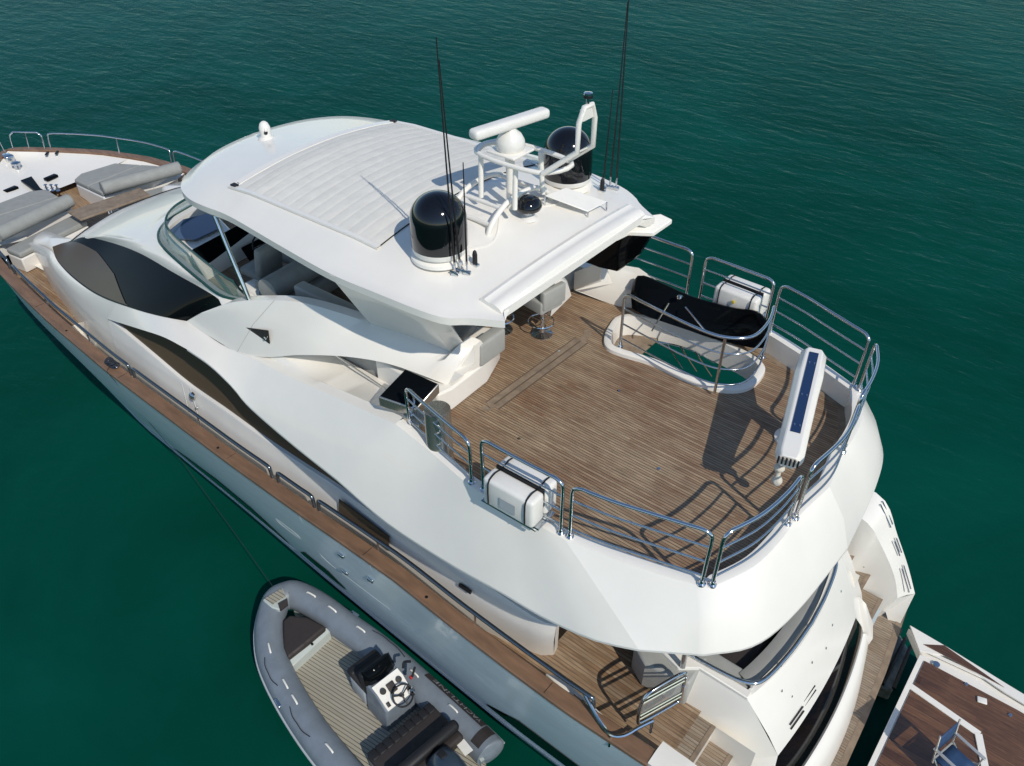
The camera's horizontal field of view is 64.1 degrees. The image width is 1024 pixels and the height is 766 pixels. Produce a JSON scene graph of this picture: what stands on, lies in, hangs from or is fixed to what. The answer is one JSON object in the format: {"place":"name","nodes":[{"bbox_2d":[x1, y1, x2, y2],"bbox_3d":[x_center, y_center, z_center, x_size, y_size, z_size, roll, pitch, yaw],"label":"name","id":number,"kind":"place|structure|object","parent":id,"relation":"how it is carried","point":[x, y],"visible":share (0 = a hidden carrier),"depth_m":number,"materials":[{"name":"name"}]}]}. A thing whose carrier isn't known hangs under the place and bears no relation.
{"place":"outdoors","nodes":[
{"label":"outdoors","id":0,"kind":"place"},
{"bbox_2d":[0,0,1023,765],"bbox_3d":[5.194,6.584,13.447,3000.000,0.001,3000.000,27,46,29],"label":"water","id":1,"kind":"structure","parent":0,"point":[858,162],"depth_m":28.04,"materials":[{"name":"teal liquid"}]},
{"bbox_2d":[253,580,504,765],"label":"inflatable tender","id":2,"kind":"object","parent":1,"relation":"on","point":[343,685],"visible":1,"depth_m":13.98,"materials":[{"name":"grey rubber"}]},
{"bbox_2d":[0,0,914,765],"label":"motor yacht","id":3,"kind":"object","parent":1,"relation":"on","point":[358,358],"visible":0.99,"depth_m":12.11,"materials":[{"name":"paint"}]},
{"bbox_2d":[104,357,119,368],"bbox_3d":[-7.883,-0.395,16.126,0.334,0.145,0.198,13,40,16],"label":"coiled rope","id":4,"kind":"object","parent":3,"relation":"attached to","point":[111,361],"visible":1,"depth_m":16.09,"materials":[{"name":"grey fabric"}]},
{"bbox_2d":[106,366,272,585],"bbox_3d":[-6.170,1.893,15.830,0.812,3.251,4.748,-28,46,-30],"label":"mooring line","id":5,"kind":"object","parent":3,"relation":"attached to","point":[203,490],"visible":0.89,"depth_m":17.25,"materials":[{"name":"grey fabric"}]},
{"bbox_2d":[176,450,288,543],"bbox_3d":[-6.113,2.142,17.171,4.259,0.821,0.277,29,47,32],"label":"hull window","id":6,"kind":"structure","parent":3,"relation":"in","point":[213,479],"depth_m":16.96,"materials":[{"name":"black glass"}]},
{"bbox_2d":[118,322,347,490],"bbox_3d":[-3.629,0.776,13.758,10.901,1.342,0.413,26,45,29],"label":"salon window","id":7,"kind":"structure","parent":3,"relation":"in","point":[190,367],"depth_m":15.01,"materials":[{"name":"brown glass"}]},
{"bbox_2d":[301,552,345,589],"bbox_3d":[-3.652,3.486,15.520,1.324,0.505,0.150,28,46,31],"label":"hull window","id":8,"kind":"structure","parent":3,"relation":"in","point":[315,563],"depth_m":15.49,"materials":[{"name":"black glass"}]},
{"bbox_2d":[339,499,388,550],"bbox_3d":[-2.385,2.266,13.140,1.150,0.428,0.048,27,46,29],"label":"wall window","id":9,"kind":"structure","parent":3,"relation":"in","point":[346,510],"depth_m":13.12,"materials":[{"name":"brown glass"}]},
{"bbox_2d":[481,456,558,531],"bbox_3d":[0.101,1.311,9.941,0.851,0.511,0.588,25,45,28],"label":"life raft","id":10,"kind":"object","parent":3,"relation":"attached to","point":[514,496],"visible":0.95,"depth_m":9.76,"materials":[{"name":"white plastic"}]},
{"bbox_2d":[486,704,577,765],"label":"hull window","id":11,"kind":"structure","parent":3,"relation":"in","point":[518,725],"depth_m":12.89,"materials":[{"name":"black glass"}]},
{"bbox_2d":[554,626,566,644],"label":"salon doors","id":12,"kind":"structure","parent":3,"relation":"in","point":[562,631],"depth_m":12.35,"materials":[{"name":"black glass"}]},
{"bbox_2d":[713,275,770,316],"bbox_3d":[3.758,-1.385,13.434,0.851,0.511,0.590,28,46,30],"label":"life raft","id":13,"kind":"object","parent":3,"relation":"on","point":[729,292],"visible":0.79,"depth_m":13.25,"materials":[{"name":"white plastic"}]},
{"bbox_2d":[776,618,862,765],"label":"transom window","id":14,"kind":"structure","parent":3,"relation":"in","point":[805,740],"depth_m":12.40,"materials":[{"name":"black glass"}]},
{"bbox_2d":[877,629,911,698],"bbox_3d":[6.796,5.105,14.967,0.711,0.567,1.528,27,46,29],"label":"boat fender","id":15,"kind":"object","parent":3,"relation":"hanging from","point":[898,661],"visible":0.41,"depth_m":14.74,"materials":[{"name":"black rubber"}]},
{"bbox_2d":[868,626,1023,765],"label":"moored boat","id":16,"kind":"object","parent":1,"relation":"on","point":[945,690],"visible":1,"depth_m":13.40,"materials":[{"name":"brown wood"}]},
{"bbox_2d":[931,719,985,765],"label":"folding chair","id":17,"kind":"object","parent":16,"relation":"on","point":[950,754],"visible":1,"depth_m":12.37,"materials":[{"name":"blue fabric"}]}
]}

